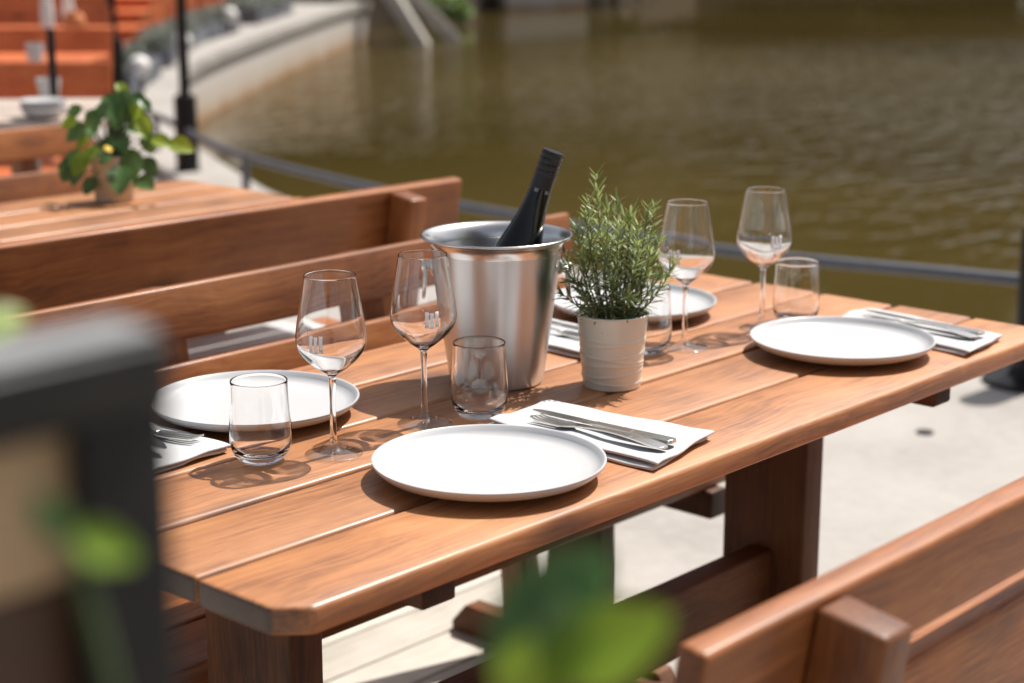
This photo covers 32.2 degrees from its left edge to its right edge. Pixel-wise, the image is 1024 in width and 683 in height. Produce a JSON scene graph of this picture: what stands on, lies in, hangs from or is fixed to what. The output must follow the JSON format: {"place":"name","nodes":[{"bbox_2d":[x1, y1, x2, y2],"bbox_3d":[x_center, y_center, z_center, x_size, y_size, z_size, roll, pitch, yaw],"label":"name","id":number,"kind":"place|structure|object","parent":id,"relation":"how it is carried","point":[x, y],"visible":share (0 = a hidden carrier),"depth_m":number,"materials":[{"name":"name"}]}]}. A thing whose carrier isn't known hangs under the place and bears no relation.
{"place":"outdoors","nodes":[
{"label":"outdoors","id":0,"kind":"place"},
{"bbox_2d":[30,492,136,682],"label":"foreground sprout","id":1,"kind":"object","parent":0,"point":[100,545],"visible":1,"depth_m":0.49,"materials":[{"name":"green plant"}]},
{"bbox_2d":[0,317,179,682],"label":"plant stand","id":2,"kind":"object","parent":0,"point":[84,439],"visible":0.88,"depth_m":0.55,"materials":[{"name":"black paint"}]},
{"bbox_2d":[0,307,25,337],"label":"shelf plant","id":3,"kind":"object","parent":2,"relation":"on","point":[12,320],"visible":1,"depth_m":0.63,"materials":[{"name":"green plant"}]},
{"bbox_2d":[224,0,610,26],"bbox_3d":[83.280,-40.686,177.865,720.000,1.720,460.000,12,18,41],"label":"bank terrain","id":4,"kind":"structure","parent":0,"point":[380,13],"depth_m":31.76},
{"bbox_2d":[92,2,1023,671],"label":"quay ground","id":5,"kind":"structure","parent":0,"point":[890,476],"depth_m":4.43,"materials":[{"name":"concrete"}]},
{"bbox_2d":[0,122,92,203],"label":"backrest bench","id":6,"kind":"object","parent":5,"relation":"on","point":[22,150],"visible":0.1,"depth_m":4.71,"materials":[{"name":"brown wood"}]},
{"bbox_2d":[0,98,102,171],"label":"picnic table","id":7,"kind":"object","parent":5,"relation":"on","point":[12,116],"visible":0.06,"depth_m":5.73,"materials":[{"name":"brown stained wood"}]},
{"bbox_2d":[19,97,66,118],"bbox_3d":[-1.482,-0.737,5.617,0.148,0.058,0.148,12,18,41],"label":"bowl stack","id":8,"kind":"object","parent":7,"relation":"on","point":[43,107],"visible":1,"depth_m":5.57,"materials":[{"name":"white ceramic"}]},
{"bbox_2d":[36,77,60,96],"bbox_3d":[-1.591,-0.864,6.098,0.084,0.080,0.084,12,18,41],"label":"cup","id":9,"kind":"object","parent":7,"relation":"on","point":[43,86],"visible":0.45,"depth_m":6.07,"materials":[{"name":"white ceramic"}]},
{"bbox_2d":[46,29,67,113],"bbox_3d":[-1.478,-0.869,5.714,0.080,0.270,0.080,12,18,41],"label":"rod stand","id":10,"kind":"object","parent":7,"relation":"on","point":[51,54],"visible":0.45,"depth_m":5.70,"materials":[{"name":"black paint"}]},
{"bbox_2d":[0,0,106,6],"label":"backrest bench","id":11,"kind":"object","parent":5,"relation":"on","point":[56,3],"depth_m":12.20,"materials":[{"name":"orange wood"}]},
{"bbox_2d":[0,53,109,163],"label":"picnic table","id":12,"kind":"object","parent":5,"relation":"on","point":[62,57],"visible":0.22,"depth_m":8.00,"materials":[{"name":"orange wood"}]},
{"bbox_2d":[25,43,42,61],"bbox_3d":[-2.038,-1.227,7.584,0.076,0.090,0.076,12,18,41],"label":"cup","id":13,"kind":"object","parent":12,"relation":"on","point":[34,52],"visible":0.8,"depth_m":7.55,"materials":[{"name":"white ceramic"}]},
{"bbox_2d":[0,7,109,141],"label":"backrest bench","id":14,"kind":"object","parent":5,"relation":"on","point":[31,16],"visible":0.16,"depth_m":10.77,"materials":[{"name":"orange wood"}]},
{"bbox_2d":[0,28,111,62],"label":"backrest bench","id":15,"kind":"object","parent":5,"relation":"on","point":[75,40],"visible":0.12,"depth_m":8.80,"materials":[{"name":"orange wood"}]},
{"bbox_2d":[0,62,112,175],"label":"backrest bench","id":16,"kind":"object","parent":5,"relation":"on","point":[78,80],"visible":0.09,"depth_m":6.77,"materials":[{"name":"orange wood"}]},
{"bbox_2d":[0,26,113,163],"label":"picnic table","id":17,"kind":"object","parent":5,"relation":"on","point":[57,160],"visible":0.12,"depth_m":10.10,"materials":[{"name":"orange wood"}]},
{"bbox_2d":[40,0,53,27],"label":"vase","id":18,"kind":"object","parent":17,"relation":"on","point":[47,13],"visible":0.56,"depth_m":9.53,"materials":[{"name":"white ceramic"}]},
{"bbox_2d":[62,0,74,27],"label":"vase","id":19,"kind":"object","parent":17,"relation":"on","point":[67,5],"visible":0.37,"depth_m":9.67,"materials":[{"name":"white ceramic"}]},
{"bbox_2d":[62,11,85,27],"bbox_3d":[-2.361,-1.722,9.575,0.124,0.118,0.124,12,18,41],"label":"terracotta jar","id":20,"kind":"object","parent":17,"relation":"on","point":[73,19],"visible":0.71,"depth_m":9.53,"materials":[{"name":"orange ceramic"}]},
{"bbox_2d":[94,0,128,143],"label":"lamp pole","id":21,"kind":"object","parent":5,"relation":"on","point":[118,72],"visible":0.29,"depth_m":10.85,"materials":[{"name":"black metal"}]},
{"bbox_2d":[124,52,139,91],"bbox_3d":[-3.010,-2.033,13.536,0.340,0.367,0.538,-2,14,-9],"label":"planter box","id":22,"kind":"object","parent":5,"relation":"on","point":[128,77],"visible":0.09,"depth_m":13.35,"materials":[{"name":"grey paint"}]},
{"bbox_2d":[123,44,149,88],"bbox_3d":[-3.078,-2.164,14.082,0.340,0.366,0.509,-1,14,-4],"label":"planter box","id":23,"kind":"object","parent":5,"relation":"on","point":[128,49],"visible":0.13,"depth_m":14.13,"materials":[{"name":"grey paint"}]},
{"bbox_2d":[0,181,302,339],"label":"picnic table","id":24,"kind":"object","parent":5,"relation":"on","point":[54,215],"visible":0.26,"depth_m":3.91,"materials":[{"name":"brown wood"}]},
{"bbox_2d":[58,82,193,202],"bbox_3d":[-0.868,-0.439,3.947,0.286,0.262,0.148,4,14,15],"label":"leafy pot plant","id":25,"kind":"object","parent":24,"relation":"on","point":[118,166],"visible":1,"depth_m":3.95,"materials":[{"name":"green leaf"},{"name":"terracotta"},{"name":"soil"}]},
{"bbox_2d":[116,0,223,45],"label":"wooden steps","id":26,"kind":"structure","parent":5,"relation":"on","point":[135,18],"depth_m":17.47,"materials":[{"name":"orange wood"}]},
{"bbox_2d":[161,11,208,51],"bbox_3d":[-3.422,-3.201,18.386,0.423,0.366,1.957,-1,14,-2],"label":"planter box","id":27,"kind":"object","parent":5,"relation":"on","point":[197,29],"visible":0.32,"depth_m":18.60,"materials":[{"name":"grey paint"}]},
{"bbox_2d":[187,2,239,41],"bbox_3d":[-3.464,-3.687,20.392,0.493,0.369,2.193,0,14,1],"label":"planter box","id":28,"kind":"object","parent":5,"relation":"on","point":[217,24],"visible":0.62,"depth_m":20.10,"materials":[{"name":"grey paint"}]},
{"bbox_2d":[222,7,236,35],"bbox_3d":[-3.232,-3.659,20.353,0.170,0.335,0.170,12,18,41],"label":"globe lamp","id":29,"kind":"object","parent":5,"relation":"on","point":[230,17],"visible":0.92,"depth_m":20.29,"materials":[{"name":"white glass"}]},
{"bbox_2d":[0,177,461,315],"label":"backrest bench","id":30,"kind":"object","parent":5,"relation":"on","point":[47,271],"visible":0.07,"depth_m":3.29,"materials":[{"name":"brown wood"}]},
{"bbox_2d":[187,321,295,359],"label":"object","id":31,"kind":"object","parent":30,"relation":"on","point":[225,342],"visible":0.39,"depth_m":3.84,"materials":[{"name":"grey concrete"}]},
{"bbox_2d":[229,0,294,23],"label":"planter box","id":32,"kind":"object","parent":5,"relation":"on","point":[256,11],"visible":0.98,"depth_m":22.99,"materials":[{"name":"grey paint"}]},
{"bbox_2d":[0,213,724,682],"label":"backrest bench","id":33,"kind":"object","parent":5,"relation":"on","point":[178,315],"visible":0.29,"depth_m":2.80,"materials":[{"name":"brown wood"}]},
{"bbox_2d":[327,629,485,682],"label":"deck","id":34,"kind":"structure","parent":5,"relation":"on","point":[423,661],"depth_m":3.33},
{"bbox_2d":[322,569,500,647],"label":"deck","id":35,"kind":"structure","parent":5,"relation":"on","point":[358,629],"depth_m":3.54,"materials":[{"name":"beige wood"}]},
{"bbox_2d":[322,577,502,682],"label":"deck","id":36,"kind":"structure","parent":5,"relation":"on","point":[348,655],"depth_m":3.45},
{"bbox_2d":[419,597,624,682],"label":"deck","id":37,"kind":"structure","parent":5,"relation":"on","point":[453,671],"depth_m":3.29,"materials":[{"name":"beige wood"}]},
{"bbox_2d":[168,274,1023,682],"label":"picnic table","id":38,"kind":"object","parent":5,"relation":"on","point":[288,560],"visible":0.63,"depth_m":2.19,"materials":[{"name":"brown wood"}]},
{"bbox_2d":[168,427,229,469],"bbox_3d":[-0.473,0.120,2.160,0.258,0.014,0.143,12,18,41],"label":"napkin","id":39,"kind":"object","parent":38,"relation":"on","point":[182,452],"visible":0.13,"depth_m":2.11,"materials":[{"name":"grey fabric"}]},
{"bbox_2d":[168,430,203,440],"bbox_3d":[-0.469,0.105,2.171,0.204,0.007,0.024,6,15,23],"label":"fork","id":40,"kind":"object","parent":39,"relation":"on","point":[180,436],"visible":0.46,"depth_m":2.14,"materials":[{"name":"silver metal"}]},
{"bbox_2d":[229,373,291,465],"bbox_3d":[-0.297,0.092,2.092,0.074,0.098,0.074,12,18,41],"label":"tumbler","id":41,"kind":"object","parent":38,"relation":"on","point":[260,428],"visible":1,"depth_m":2.06,"materials":[{"name":"clear glass"}]},
{"bbox_2d":[166,370,359,432],"bbox_3d":[-0.332,0.082,2.292,0.270,0.024,0.270,3,14,13],"label":"dinner plate","id":42,"kind":"object","parent":38,"relation":"on","point":[201,402],"visible":0.61,"depth_m":2.32,"materials":[{"name":"white ceramic"}]},
{"bbox_2d":[295,269,366,458],"bbox_3d":[-0.213,0.028,2.098,0.084,0.219,0.084,5,14,19],"label":"wine glass","id":43,"kind":"object","parent":38,"relation":"on","point":[330,336],"visible":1,"depth_m":2.06,"materials":[{"name":"clear glass"}]},
{"bbox_2d":[390,249,456,425],"bbox_3d":[-0.111,-0.002,2.223,0.084,0.219,0.084,-4,14,-17],"label":"wine glass","id":44,"kind":"object","parent":38,"relation":"on","point":[423,312],"visible":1,"depth_m":2.18,"materials":[{"name":"clear glass"}]},
{"bbox_2d":[451,336,507,420],"bbox_3d":[-0.042,0.048,2.276,0.074,0.098,0.074,12,18,41],"label":"tumbler","id":45,"kind":"object","parent":38,"relation":"on","point":[479,383],"visible":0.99,"depth_m":2.25,"materials":[{"name":"clear glass"}]},
{"bbox_2d":[371,424,606,501],"bbox_3d":[-0.026,0.143,2.036,0.270,0.024,0.270,2,14,10],"label":"dinner plate","id":46,"kind":"object","parent":38,"relation":"on","point":[489,463],"visible":1,"depth_m":2.05,"materials":[{"name":"white ceramic"}]},
{"bbox_2d":[420,221,572,390],"bbox_3d":[-0.021,-0.047,2.439,0.208,0.205,0.208,12,18,41],"label":"wine bucket","id":47,"kind":"object","parent":38,"relation":"on","point":[507,294],"visible":0.62,"depth_m":2.37,"materials":[{"name":"silver metal"}]},
{"bbox_2d":[494,147,563,246],"bbox_3d":[0.005,-0.112,2.423,0.074,0.313,0.074,19,13,-4],"label":"wine bottle","id":48,"kind":"object","parent":47,"relation":"in","point":[525,227],"visible":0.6,"depth_m":2.39,"materials":[{"name":"black glass"}]},
{"bbox_2d":[548,319,580,358],"bbox_3d":[0.057,-0.012,2.707,0.265,0.013,0.143,12,18,41],"label":"napkin","id":49,"kind":"object","parent":38,"relation":"on","point":[564,345],"visible":0.18,"depth_m":2.62,"materials":[{"name":"grey fabric"}]},
{"bbox_2d":[551,327,578,337],"bbox_3d":[0.043,-0.024,2.703,0.205,0.007,0.024,11,18,40],"label":"fork","id":50,"kind":"object","parent":49,"relation":"on","point":[569,333],"visible":0.38,"depth_m":2.67,"materials":[{"name":"silver metal"}]},
{"bbox_2d":[551,321,578,330],"bbox_3d":[0.067,-0.027,2.720,0.217,0.005,0.019,12,18,40],"label":"knife","id":51,"kind":"object","parent":49,"relation":"on","point":[563,325],"visible":0.27,"depth_m":2.70,"materials":[{"name":"silver metal"}]},
{"bbox_2d":[489,400,713,470],"bbox_3d":[0.115,0.110,2.198,0.277,0.015,0.158,12,18,41],"label":"napkin","id":52,"kind":"object","parent":38,"relation":"on","point":[623,451],"visible":0.71,"depth_m":2.18,"materials":[{"name":"grey fabric"}]},
{"bbox_2d":[529,413,667,449],"bbox_3d":[0.105,0.108,2.159,0.204,0.007,0.024,12,18,40],"label":"fork","id":53,"kind":"object","parent":52,"relation":"on","point":[553,421],"visible":1,"depth_m":2.15,"materials":[{"name":"silver metal"}]},
{"bbox_2d":[533,409,675,443],"bbox_3d":[0.110,0.103,2.180,0.217,0.005,0.019,11,17,38],"label":"knife","id":54,"kind":"object","parent":52,"relation":"on","point":[664,439],"visible":1,"depth_m":2.17,"materials":[{"name":"silver metal"}]},
{"bbox_2d":[552,164,687,391],"bbox_3d":[0.145,-0.089,2.399,0.186,0.307,0.142,1,14,4],"label":"potted rosemary","id":55,"kind":"object","parent":38,"relation":"on","point":[612,336],"visible":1,"depth_m":2.39,"materials":[{"name":"green plant"}]},
{"bbox_2d":[554,282,716,320],"bbox_3d":[0.196,-0.059,2.875,0.270,0.024,0.270,-10,17,-35],"label":"dinner plate","id":56,"kind":"object","parent":38,"relation":"on","point":[700,302],"visible":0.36,"depth_m":2.89,"materials":[{"name":"white ceramic"}]},
{"bbox_2d":[624,282,671,354],"bbox_3d":[0.198,-0.033,2.611,0.074,0.098,0.074,12,18,41],"label":"tumbler","id":57,"kind":"object","parent":38,"relation":"on","point":[658,333],"visible":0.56,"depth_m":2.58,"materials":[{"name":"clear glass"}]},
{"bbox_2d":[658,199,714,347],"bbox_3d":[0.257,-0.098,2.620,0.084,0.219,0.084,8,16,30],"label":"wine glass","id":58,"kind":"object","parent":38,"relation":"on","point":[686,229],"visible":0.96,"depth_m":2.58,"materials":[{"name":"clear glass"}]},
{"bbox_2d":[737,186,791,329],"bbox_3d":[0.388,-0.126,2.739,0.084,0.219,0.084,-4,14,-18],"label":"wine glass","id":59,"kind":"object","parent":38,"relation":"on","point":[764,236],"visible":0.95,"depth_m":2.70,"materials":[{"name":"clear glass"}]},
{"bbox_2d":[772,257,819,319],"bbox_3d":[0.449,-0.079,2.800,0.074,0.098,0.074,12,18,41],"label":"tumbler","id":60,"kind":"object","parent":38,"relation":"on","point":[796,291],"visible":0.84,"depth_m":2.77,"materials":[{"name":"clear glass"}]},
{"bbox_2d":[750,316,935,365],"bbox_3d":[0.486,0.004,2.616,0.270,0.024,0.270,-9,16,-34],"label":"dinner plate","id":61,"kind":"object","parent":38,"relation":"on","point":[840,341],"visible":1,"depth_m":2.64,"materials":[{"name":"white ceramic"}]},
{"bbox_2d":[843,308,1002,355],"bbox_3d":[0.624,-0.019,2.733,0.133,0.014,0.295,-10,17,-37],"label":"napkin","id":62,"kind":"object","parent":38,"relation":"on","point":[952,342],"visible":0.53,"depth_m":2.67,"materials":[{"name":"grey fabric"}]},
{"bbox_2d":[860,313,978,337],"bbox_3d":[0.622,-0.026,2.714,0.024,0.007,0.204,-12,18,-41],"label":"fork","id":63,"kind":"object","parent":62,"relation":"on","point":[950,329],"visible":0.88,"depth_m":2.70,"materials":[{"name":"silver metal"}]},
{"bbox_2d":[865,309,984,335],"bbox_3d":[0.632,-0.031,2.734,0.019,0.005,0.217,-12,18,-41],"label":"knife","id":64,"kind":"object","parent":62,"relation":"on","point":[977,332],"visible":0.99,"depth_m":2.72,"materials":[{"name":"silver metal"}]},
{"bbox_2d":[673,476,1023,682],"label":"backrest bench","id":65,"kind":"object","parent":5,"relation":"on","point":[940,600],"visible":1,"depth_m":1.53,"materials":[{"name":"brown wood"}]},
{"bbox_2d":[916,429,933,434],"bbox_3d":[1.128,0.247,4.849,0.048,0.002,0.048,12,18,41],"label":"floor drain","id":66,"kind":"object","parent":5,"relation":"on","point":[924,431],"visible":1,"depth_m":4.85,"materials":[{"name":"black paint"}]},
{"bbox_2d":[981,227,1023,392],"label":"quay bollard","id":67,"kind":"object","parent":5,"relation":"on","point":[1010,378],"visible":0.88,"depth_m":5.31,"materials":[{"name":"black metal"}]},
{"bbox_2d":[127,2,1011,364],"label":"quay wall","id":68,"kind":"structure","parent":0,"point":[227,70],"depth_m":19.29,"materials":[{"name":"concrete"}]},
{"bbox_2d":[128,55,150,93],"bbox_3d":[-2.827,-2.004,13.489,0.170,0.335,0.170,12,18,41],"label":"globe lamp","id":69,"kind":"object","parent":68,"relation":"on","point":[143,62],"visible":0.77,"depth_m":13.42,"materials":[{"name":"white glass"}]},
{"bbox_2d":[123,38,161,82],"bbox_3d":[-3.128,-2.322,14.755,0.340,0.358,0.820,-1,14,-4],"label":"planter box","id":70,"kind":"object","parent":68,"relation":"on","point":[139,47],"visible":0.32,"depth_m":14.77,"materials":[{"name":"grey paint"}]},
{"bbox_2d":[139,21,177,67],"bbox_3d":[-3.315,-2.780,16.631,0.402,0.368,1.710,-1,14,-6],"label":"planter box","id":71,"kind":"object","parent":68,"relation":"on","point":[158,38],"visible":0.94,"depth_m":16.02,"materials":[{"name":"grey paint"}]},
{"bbox_2d":[173,34,191,48],"bbox_3d":[-2.991,-2.641,16.131,0.170,0.335,0.170,12,18,41],"label":"globe lamp","id":72,"kind":"object","parent":68,"relation":"on","point":[175,41],"visible":0.23,"depth_m":16.07,"materials":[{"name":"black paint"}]},
{"bbox_2d":[174,0,200,171],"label":"lamp pole","id":73,"kind":"object","parent":68,"relation":"on","point":[185,109],"visible":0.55,"depth_m":9.42,"materials":[{"name":"black metal"}]},
{"bbox_2d":[129,65,1018,285],"bbox_3d":[-1.108,-1.007,9.495,1.312,0.271,9.969,-7,15,-28],"label":"quay railing","id":74,"kind":"object","parent":68,"relation":"on","point":[971,275],"visible":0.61,"depth_m":6.47,"materials":[{"name":"grey metal"}]},
{"bbox_2d":[485,543,671,682],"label":"foreground plant","id":75,"kind":"object","parent":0,"point":[555,617],"visible":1,"depth_m":0.56,"materials":[{"name":"green plant"}]},
{"bbox_2d":[198,0,1023,324],"bbox_3d":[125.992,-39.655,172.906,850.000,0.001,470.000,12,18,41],"label":"water","id":76,"kind":"structure","parent":0,"point":[884,130],"depth_m":17.21,"materials":[{"name":"liquid"}]},
{"bbox_2d":[384,0,462,43],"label":"mooring brace","id":77,"kind":"object","parent":76,"relation":"in","point":[410,25],"visible":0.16,"depth_m":27.55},
{"bbox_2d":[406,0,473,24],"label":"waterside bush","id":78,"kind":"object","parent":76,"relation":"in","point":[450,6],"visible":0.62,"depth_m":31.97,"materials":[{"name":"green plant"}]},
{"bbox_2d":[499,0,587,10],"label":"white wall","id":79,"kind":"structure","parent":76,"relation":"in","point":[511,5],"depth_m":37.19,"materials":[{"name":"white paint"}]}
]}

